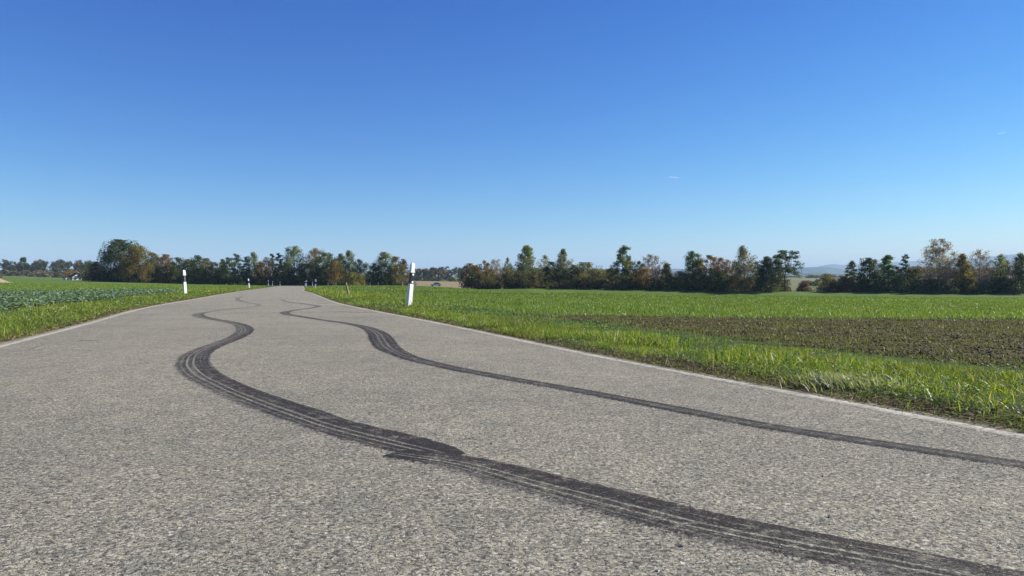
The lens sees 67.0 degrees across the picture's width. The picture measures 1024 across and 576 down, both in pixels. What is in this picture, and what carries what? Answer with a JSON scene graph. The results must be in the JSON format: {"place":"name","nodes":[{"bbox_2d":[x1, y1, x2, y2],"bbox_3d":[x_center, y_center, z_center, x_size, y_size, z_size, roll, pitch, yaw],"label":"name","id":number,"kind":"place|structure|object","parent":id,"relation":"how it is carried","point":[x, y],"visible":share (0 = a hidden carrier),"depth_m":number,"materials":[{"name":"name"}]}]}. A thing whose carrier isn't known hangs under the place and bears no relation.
{"place":"outdoors","nodes":[
{"label":"outdoors","id":0,"kind":"place"},
{"bbox_2d":[0,282,265,291],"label":"field grass","id":1,"kind":"structure","parent":0,"point":[41,286],"depth_m":87.89,"materials":[{"name":"green plant"}]},
{"bbox_2d":[0,286,267,340],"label":"verge grass","id":2,"kind":"structure","parent":0,"point":[23,324],"depth_m":15.68,"materials":[{"name":"green plant"}]},
{"bbox_2d":[303,286,427,300],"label":"verge grass","id":3,"kind":"structure","parent":0,"point":[320,290],"depth_m":31.31,"materials":[{"name":"green plant"}]},
{"bbox_2d":[0,286,1023,575],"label":"road","id":4,"kind":"structure","parent":0,"point":[312,496],"depth_m":2.58,"materials":[{"name":"grey asphalt"}]},
{"bbox_2d":[0,286,274,347],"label":"edge line","id":5,"kind":"object","parent":4,"relation":"on","point":[29,338],"visible":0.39,"depth_m":10.18,"materials":[{"name":"paint"}]},
{"bbox_2d":[173,294,464,454],"bbox_3d":[-7.765,0.446,21.740,1.531,0.061,41.086,0,1,-20],"label":"skid mark","id":6,"kind":"object","parent":4,"relation":"on","point":[197,367],"visible":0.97,"depth_m":3.64,"materials":[{"name":"rubber"}]},
{"bbox_2d":[0,333,1023,575],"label":"loose grit","id":7,"kind":"object","parent":4,"relation":"on","point":[681,545],"visible":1,"depth_m":2.17,"materials":[{"name":"gravel"}]},
{"bbox_2d":[279,299,1023,469],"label":"skid mark","id":8,"kind":"object","parent":4,"relation":"on","point":[383,341],"visible":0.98,"depth_m":3.66,"materials":[{"name":"rubber"}]},
{"bbox_2d":[302,287,1023,439],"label":"edge line","id":9,"kind":"object","parent":4,"relation":"on","point":[953,423],"visible":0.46,"depth_m":4.26,"materials":[{"name":"paint"}]},
{"bbox_2d":[383,449,1023,575],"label":"skid mark","id":10,"kind":"object","parent":4,"relation":"on","point":[668,517],"visible":1,"depth_m":1.88,"materials":[{"name":"rubber"}]},
{"bbox_2d":[0,276,1023,430],"bbox_3d":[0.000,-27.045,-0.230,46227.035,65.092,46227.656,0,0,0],"label":"ground","id":11,"kind":"structure","parent":0,"point":[794,281],"depth_m":10.19,"materials":[{"name":"soil"}]},
{"bbox_2d":[0,259,92,277],"bbox_3d":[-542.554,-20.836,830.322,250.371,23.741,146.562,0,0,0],"label":"distant wood","id":12,"kind":"object","parent":11,"relation":"on","point":[55,266],"visible":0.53,"depth_m":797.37,"materials":[{"name":"green plant"}]},
{"bbox_2d":[0,288,182,309],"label":"leafy crop","id":13,"kind":"object","parent":11,"relation":"on","point":[18,298],"visible":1,"depth_m":25.91,"materials":[{"name":"green plant"}]},
{"bbox_2d":[83,262,106,281],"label":"tree","id":14,"kind":"object","parent":11,"relation":"on","point":[92,277],"visible":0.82,"depth_m":294.73,"materials":[{"name":"green plant"}]},
{"bbox_2d":[86,239,143,282],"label":"tree","id":15,"kind":"object","parent":11,"relation":"on","point":[109,256],"visible":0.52,"depth_m":295.73,"materials":[{"name":"green plant"}]},
{"bbox_2d":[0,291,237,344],"bbox_3d":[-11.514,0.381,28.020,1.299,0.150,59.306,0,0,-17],"label":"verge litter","id":16,"kind":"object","parent":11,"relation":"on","point":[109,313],"visible":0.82,"depth_m":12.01,"materials":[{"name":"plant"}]},
{"bbox_2d":[110,245,156,282],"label":"tree","id":17,"kind":"object","parent":11,"relation":"on","point":[133,255],"visible":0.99,"depth_m":289.48,"materials":[{"name":"green plant"}]},
{"bbox_2d":[143,252,165,282],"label":"tree","id":18,"kind":"object","parent":11,"relation":"on","point":[158,267],"visible":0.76,"depth_m":295.60,"materials":[{"name":"green plant"}]},
{"bbox_2d":[153,254,174,282],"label":"tree","id":19,"kind":"object","parent":11,"relation":"on","point":[166,257],"visible":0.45,"depth_m":298.70,"materials":[{"name":"green plant"}]},
{"bbox_2d":[162,257,190,283],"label":"tree","id":20,"kind":"object","parent":11,"relation":"on","point":[177,266],"visible":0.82,"depth_m":295.01,"materials":[{"name":"green plant"}]},
{"bbox_2d":[185,255,209,283],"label":"tree","id":21,"kind":"object","parent":11,"relation":"on","point":[197,259],"visible":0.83,"depth_m":297.27,"materials":[{"name":"green plant"}]},
{"bbox_2d":[203,262,222,284],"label":"tree","id":22,"kind":"object","parent":11,"relation":"on","point":[215,269],"visible":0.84,"depth_m":295.97,"materials":[{"name":"green plant"}]},
{"bbox_2d":[73,264,367,285],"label":"undergrowth","id":23,"kind":"object","parent":11,"relation":"on","point":[191,281],"visible":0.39,"depth_m":294.58,"materials":[{"name":"green plant"}]},
{"bbox_2d":[217,257,241,283],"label":"tree","id":24,"kind":"object","parent":11,"relation":"on","point":[228,260],"visible":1,"depth_m":295.16,"materials":[{"name":"green plant"}]},
{"bbox_2d":[229,253,248,284],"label":"tree","id":25,"kind":"object","parent":11,"relation":"on","point":[237,256],"visible":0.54,"depth_m":302.59,"materials":[{"name":"green plant"}]},
{"bbox_2d":[239,257,254,284],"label":"tree","id":26,"kind":"object","parent":11,"relation":"on","point":[246,276],"visible":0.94,"depth_m":297.66,"materials":[{"name":"green plant"}]},
{"bbox_2d":[242,252,263,284],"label":"tree","id":27,"kind":"object","parent":11,"relation":"on","point":[254,258],"visible":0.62,"depth_m":298.48,"materials":[{"name":"green plant"}]},
{"bbox_2d":[251,261,271,284],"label":"tree","id":28,"kind":"object","parent":11,"relation":"on","point":[264,278],"visible":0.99,"depth_m":293.34,"materials":[{"name":"green plant"}]},
{"bbox_2d":[253,257,277,282],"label":"tree","id":29,"kind":"object","parent":11,"relation":"on","point":[270,262],"visible":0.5,"depth_m":299.43,"materials":[{"name":"green plant"}]},
{"bbox_2d":[276,262,297,285],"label":"tree","id":30,"kind":"object","parent":11,"relation":"on","point":[287,274],"visible":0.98,"depth_m":292.24,"materials":[{"name":"green plant"}]},
{"bbox_2d":[275,246,308,285],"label":"tree","id":31,"kind":"object","parent":11,"relation":"on","point":[294,251],"visible":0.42,"depth_m":299.05,"materials":[{"name":"green plant"}]},
{"bbox_2d":[294,263,320,285],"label":"tree","id":32,"kind":"object","parent":11,"relation":"on","point":[303,273],"visible":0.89,"depth_m":292.57,"materials":[{"name":"green plant"}]},
{"bbox_2d":[304,248,329,285],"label":"tree","id":33,"kind":"object","parent":11,"relation":"on","point":[313,254],"visible":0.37,"depth_m":300.57,"materials":[{"name":"green plant"}]},
{"bbox_2d":[310,252,341,285],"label":"tree","id":34,"kind":"object","parent":11,"relation":"on","point":[325,265],"visible":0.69,"depth_m":294.99,"materials":[{"name":"green plant"}]},
{"bbox_2d":[322,260,345,285],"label":"tree","id":35,"kind":"object","parent":11,"relation":"on","point":[333,275],"visible":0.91,"depth_m":290.97,"materials":[{"name":"green plant"}]},
{"bbox_2d":[336,253,351,278],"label":"tree","id":36,"kind":"object","parent":11,"relation":"on","point":[341,257],"visible":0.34,"depth_m":298.35,"materials":[{"name":"green plant"}]},
{"bbox_2d":[340,250,358,275],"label":"tree","id":37,"kind":"object","parent":11,"relation":"on","point":[349,253],"visible":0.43,"depth_m":300.97,"materials":[{"name":"green plant"}]},
{"bbox_2d":[338,272,366,285],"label":"bush","id":38,"kind":"object","parent":11,"relation":"on","point":[351,278],"visible":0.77,"depth_m":284.90,"materials":[{"name":"green plant"}]},
{"bbox_2d":[351,259,368,283],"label":"tree","id":39,"kind":"object","parent":11,"relation":"on","point":[359,268],"visible":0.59,"depth_m":297.56,"materials":[{"name":"green plant"}]},
{"bbox_2d":[365,263,383,284],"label":"tree","id":40,"kind":"object","parent":11,"relation":"on","point":[372,276],"visible":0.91,"depth_m":296.39,"materials":[{"name":"green plant"}]},
{"bbox_2d":[365,252,398,283],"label":"tree","id":41,"kind":"object","parent":11,"relation":"on","point":[386,256],"visible":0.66,"depth_m":297.69,"materials":[{"name":"green plant"}]},
{"bbox_2d":[358,278,416,285],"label":"undergrowth","id":42,"kind":"object","parent":11,"relation":"on","point":[388,283],"visible":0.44,"depth_m":295.04,"materials":[{"name":"green plant"}]},
{"bbox_2d":[386,256,408,284],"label":"tree","id":43,"kind":"object","parent":11,"relation":"on","point":[395,259],"visible":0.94,"depth_m":296.83,"materials":[{"name":"green plant"}]},
{"bbox_2d":[394,259,408,282],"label":"tree","id":44,"kind":"object","parent":11,"relation":"on","point":[406,272],"visible":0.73,"depth_m":299.29,"materials":[{"name":"green plant"}]},
{"bbox_2d":[406,263,414,305],"bbox_3d":[-2.497,0.047,18.881,0.254,1.330,0.150,0,0,4],"label":"delineator post","id":45,"kind":"object","parent":11,"relation":"on","point":[410,283],"visible":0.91,"depth_m":18.85,"materials":[{"name":"white plastic"}]},
{"bbox_2d":[459,263,482,288],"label":"tree","id":46,"kind":"object","parent":11,"relation":"on","point":[470,268],"visible":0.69,"depth_m":257.31,"materials":[{"name":"green plant"}]},
{"bbox_2d":[471,271,503,288],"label":"bush","id":47,"kind":"object","parent":11,"relation":"on","point":[484,275],"visible":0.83,"depth_m":251.05,"materials":[{"name":"green plant"}]},
{"bbox_2d":[487,259,505,281],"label":"tree","id":48,"kind":"object","parent":11,"relation":"on","point":[496,267],"visible":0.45,"depth_m":264.90,"materials":[{"name":"green plant"}]},
{"bbox_2d":[0,299,1023,427],"bbox_3d":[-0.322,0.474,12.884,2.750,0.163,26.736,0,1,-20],"label":"verge grass","id":49,"kind":"structure","parent":11,"relation":"on","point":[929,370],"depth_m":5.80,"materials":[{"name":"green plant"}]},
{"bbox_2d":[407,265,620,281],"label":"distant wood","id":50,"kind":"object","parent":11,"relation":"on","point":[428,274],"visible":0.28,"depth_m":848.19,"materials":[{"name":"green plant"}]},
{"bbox_2d":[503,271,532,288],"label":"bush","id":51,"kind":"object","parent":11,"relation":"on","point":[522,276],"visible":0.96,"depth_m":248.39,"materials":[{"name":"green plant"}]},
{"bbox_2d":[509,245,538,287],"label":"tree","id":52,"kind":"object","parent":11,"relation":"on","point":[529,259],"visible":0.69,"depth_m":257.17,"materials":[{"name":"green plant"}]},
{"bbox_2d":[526,272,544,287],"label":"bush","id":53,"kind":"object","parent":11,"relation":"on","point":[538,275],"visible":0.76,"depth_m":250.25,"materials":[{"name":"green plant"}]},
{"bbox_2d":[534,254,550,278],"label":"tree","id":54,"kind":"object","parent":11,"relation":"on","point":[546,260],"visible":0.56,"depth_m":261.49,"materials":[{"name":"green plant"}]},
{"bbox_2d":[541,261,565,288],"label":"tree","id":55,"kind":"object","parent":11,"relation":"on","point":[551,274],"visible":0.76,"depth_m":253.10,"materials":[{"name":"green plant"}]},
{"bbox_2d":[553,249,572,288],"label":"tree","id":56,"kind":"object","parent":11,"relation":"on","point":[561,259],"visible":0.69,"depth_m":256.00,"materials":[{"name":"green plant"}]},
{"bbox_2d":[561,264,581,287],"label":"tree","id":57,"kind":"object","parent":11,"relation":"on","point":[574,273],"visible":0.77,"depth_m":253.61,"materials":[{"name":"green plant"}]},
{"bbox_2d":[568,262,605,288],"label":"tree","id":58,"kind":"object","parent":11,"relation":"on","point":[583,267],"visible":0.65,"depth_m":254.67,"materials":[{"name":"green plant"}]},
{"bbox_2d":[587,269,611,288],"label":"tree","id":59,"kind":"object","parent":11,"relation":"on","point":[602,282],"visible":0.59,"depth_m":256.33,"materials":[{"name":"green plant"}]},
{"bbox_2d":[457,274,782,290],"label":"undergrowth","id":60,"kind":"object","parent":11,"relation":"on","point":[617,285],"visible":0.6,"depth_m":249.16,"materials":[{"name":"green plant"}]},
{"bbox_2d":[606,245,636,281],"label":"tree","id":61,"kind":"object","parent":11,"relation":"on","point":[621,259],"visible":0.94,"depth_m":250.95,"materials":[{"name":"green plant"}]},
{"bbox_2d":[620,258,638,289],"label":"tree","id":62,"kind":"object","parent":11,"relation":"on","point":[636,269],"visible":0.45,"depth_m":252.92,"materials":[{"name":"green plant"}]},
{"bbox_2d":[630,268,653,289],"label":"tree","id":63,"kind":"object","parent":11,"relation":"on","point":[640,274],"visible":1,"depth_m":247.12,"materials":[{"name":"brown plant"}]},
{"bbox_2d":[640,254,667,289],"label":"tree","id":64,"kind":"object","parent":11,"relation":"on","point":[656,270],"visible":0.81,"depth_m":253.24,"materials":[{"name":"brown plant"}]},
{"bbox_2d":[657,263,674,289],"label":"tree","id":65,"kind":"object","parent":11,"relation":"on","point":[667,267],"visible":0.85,"depth_m":251.02,"materials":[{"name":"green plant"}]},
{"bbox_2d":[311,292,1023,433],"bbox_3d":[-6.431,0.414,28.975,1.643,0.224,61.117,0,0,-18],"label":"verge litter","id":66,"kind":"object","parent":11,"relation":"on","point":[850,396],"visible":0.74,"depth_m":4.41,"materials":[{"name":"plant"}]},
{"bbox_2d":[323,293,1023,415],"bbox_3d":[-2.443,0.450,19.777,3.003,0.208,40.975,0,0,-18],"label":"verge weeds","id":67,"kind":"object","parent":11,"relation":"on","point":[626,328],"visible":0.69,"depth_m":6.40,"materials":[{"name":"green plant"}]},
{"bbox_2d":[324,285,1023,297],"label":"field grass","id":68,"kind":"structure","parent":11,"relation":"on","point":[691,294],"depth_m":184.51,"materials":[{"name":"green plant"}]},
{"bbox_2d":[664,271,694,290],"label":"bush","id":69,"kind":"object","parent":11,"relation":"on","point":[678,281],"visible":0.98,"depth_m":248.44,"materials":[{"name":"green plant"}]},
{"bbox_2d":[679,251,705,290],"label":"tree","id":70,"kind":"object","parent":11,"relation":"on","point":[690,257],"visible":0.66,"depth_m":250.64,"materials":[{"name":"green plant"}]},
{"bbox_2d":[689,260,708,290],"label":"tree","id":71,"kind":"object","parent":11,"relation":"on","point":[698,272],"visible":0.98,"depth_m":247.53,"materials":[{"name":"green plant"}]},
{"bbox_2d":[700,255,724,290],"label":"tree","id":72,"kind":"object","parent":11,"relation":"on","point":[715,261],"visible":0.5,"depth_m":249.85,"materials":[{"name":"green plant"}]},
{"bbox_2d":[699,271,731,290],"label":"bush","id":73,"kind":"object","parent":11,"relation":"on","point":[711,286],"visible":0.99,"depth_m":244.33,"materials":[{"name":"green plant"}]},
{"bbox_2d":[712,257,732,290],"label":"tree","id":74,"kind":"object","parent":11,"relation":"on","point":[726,262],"visible":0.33,"depth_m":253.40,"materials":[{"name":"brown plant"}]},
{"bbox_2d":[732,245,760,290],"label":"tree","id":75,"kind":"object","parent":11,"relation":"on","point":[739,273],"visible":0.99,"depth_m":248.57,"materials":[{"name":"green plant"}]},
{"bbox_2d":[748,256,782,291],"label":"tree","id":76,"kind":"object","parent":11,"relation":"on","point":[766,270],"visible":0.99,"depth_m":245.22,"materials":[{"name":"green plant"}]},
{"bbox_2d":[507,312,1023,368],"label":"soil sprouts","id":77,"kind":"object","parent":11,"relation":"on","point":[792,321],"visible":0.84,"depth_m":10.52,"materials":[{"name":"green plant"}]},
{"bbox_2d":[512,312,1023,367],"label":"soil clods","id":78,"kind":"object","parent":11,"relation":"on","point":[895,340],"visible":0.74,"depth_m":9.83,"materials":[{"name":"brown soil"}]},
{"bbox_2d":[776,266,790,289],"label":"tree","id":79,"kind":"object","parent":11,"relation":"on","point":[780,277],"visible":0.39,"depth_m":256.68,"materials":[{"name":"green plant"}]},
{"bbox_2d":[771,250,804,291],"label":"tree","id":80,"kind":"object","parent":11,"relation":"on","point":[778,263],"visible":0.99,"depth_m":245.00,"materials":[{"name":"green plant"}]},
{"bbox_2d":[796,282,813,291],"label":"bush","id":81,"kind":"object","parent":11,"relation":"on","point":[803,286],"visible":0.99,"depth_m":255.17,"materials":[{"name":"brown plant"}]},
{"bbox_2d":[783,274,843,277],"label":"distant wood","id":82,"kind":"object","parent":11,"relation":"on","point":[813,276],"visible":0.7,"depth_m":1553.50,"materials":[{"name":"green plant"}]},
{"bbox_2d":[812,273,834,291],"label":"bush","id":83,"kind":"object","parent":11,"relation":"on","point":[825,277],"visible":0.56,"depth_m":259.90,"materials":[{"name":"green plant"}]},
{"bbox_2d":[824,276,860,292],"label":"bush","id":84,"kind":"object","parent":11,"relation":"on","point":[846,282],"visible":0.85,"depth_m":248.67,"materials":[{"name":"green plant"}]},
{"bbox_2d":[843,261,860,287],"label":"tree","id":85,"kind":"object","parent":11,"relation":"on","point":[851,265],"visible":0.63,"depth_m":253.68,"materials":[{"name":"green plant"}]},
{"bbox_2d":[849,258,887,292],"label":"tree","id":86,"kind":"object","parent":11,"relation":"on","point":[865,282],"visible":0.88,"depth_m":248.43,"materials":[{"name":"green plant"}]},
{"bbox_2d":[874,255,902,290],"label":"tree","id":87,"kind":"object","parent":11,"relation":"on","point":[888,266],"visible":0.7,"depth_m":250.98,"materials":[{"name":"green plant"}]},
{"bbox_2d":[887,266,909,292],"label":"tree","id":88,"kind":"object","parent":11,"relation":"on","point":[899,271],"visible":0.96,"depth_m":246.99,"materials":[{"name":"green plant"}]},
{"bbox_2d":[899,254,913,291],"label":"tree","id":89,"kind":"object","parent":11,"relation":"on","point":[905,262],"visible":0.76,"depth_m":253.50,"materials":[{"name":"green plant"}]},
{"bbox_2d":[907,269,923,291],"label":"tree","id":90,"kind":"object","parent":11,"relation":"on","point":[916,273],"visible":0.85,"depth_m":249.44,"materials":[{"name":"green plant"}]},
{"bbox_2d":[816,281,1022,293],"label":"undergrowth","id":91,"kind":"object","parent":11,"relation":"on","point":[884,288],"visible":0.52,"depth_m":247.34,"materials":[{"name":"green plant"}]},
{"bbox_2d":[909,279,959,293],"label":"bush","id":92,"kind":"object","parent":11,"relation":"on","point":[934,285],"visible":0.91,"depth_m":245.49,"materials":[{"name":"green plant"}]},
{"bbox_2d":[915,238,958,284],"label":"tree","id":93,"kind":"object","parent":11,"relation":"on","point":[944,273],"visible":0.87,"depth_m":250.45,"materials":[{"name":"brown plant"}]},
{"bbox_2d":[903,265,1023,281],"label":"distant wood","id":94,"kind":"object","parent":11,"relation":"on","point":[914,267],"visible":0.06,"depth_m":629.84,"materials":[{"name":"green plant"}]},
{"bbox_2d":[950,253,977,292],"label":"tree","id":95,"kind":"object","parent":11,"relation":"on","point":[963,269],"visible":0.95,"depth_m":246.81,"materials":[{"name":"green plant"}]},
{"bbox_2d":[958,281,994,293],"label":"bush","id":96,"kind":"object","parent":11,"relation":"on","point":[983,287],"visible":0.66,"depth_m":245.91,"materials":[{"name":"green plant"}]},
{"bbox_2d":[966,249,997,283],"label":"tree","id":97,"kind":"object","parent":11,"relation":"on","point":[981,258],"visible":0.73,"depth_m":250.92,"materials":[{"name":"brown plant"}]},
{"bbox_2d":[991,254,1008,281],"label":"tree","id":98,"kind":"object","parent":11,"relation":"on","point":[1000,268],"visible":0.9,"depth_m":249.52,"materials":[{"name":"green plant"}]},
{"bbox_2d":[977,278,1023,293],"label":"bush","id":99,"kind":"object","parent":11,"relation":"on","point":[1009,289],"visible":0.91,"depth_m":245.82,"materials":[{"name":"green plant"}]},
{"bbox_2d":[990,260,1023,284],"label":"tree","id":100,"kind":"object","parent":11,"relation":"on","point":[1010,270],"visible":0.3,"depth_m":253.50,"materials":[{"name":"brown plant"}]},
{"bbox_2d":[1011,252,1023,289],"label":"tree","id":101,"kind":"object","parent":11,"relation":"on","point":[1019,268],"visible":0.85,"depth_m":247.59,"materials":[{"name":"green plant"}]},
{"bbox_2d":[0,0,1023,275],"label":"sky","id":102,"kind":"structure","parent":0,"point":[427,134],"materials":[{"name":"blue"}]},
{"bbox_2d":[321,286,1023,302],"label":"field grass","id":103,"kind":"structure","parent":0,"point":[392,289],"depth_m":69.75,"materials":[{"name":"green plant"}]},
{"bbox_2d":[366,293,1023,324],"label":"field grass","id":104,"kind":"structure","parent":0,"point":[785,308],"depth_m":21.42,"materials":[{"name":"green plant"}]},
{"bbox_2d":[568,254,1018,272],"bbox_3d":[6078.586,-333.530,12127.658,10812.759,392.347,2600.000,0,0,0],"label":"mountains","id":105,"kind":"structure","parent":0,"point":[914,263],"depth_m":11614.88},
{"bbox_2d":[619,261,1016,275],"bbox_3d":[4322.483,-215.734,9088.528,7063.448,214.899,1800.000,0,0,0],"label":"hills","id":106,"kind":"structure","parent":0,"point":[821,270],"depth_m":8604.86,"materials":[{"name":"soil"}]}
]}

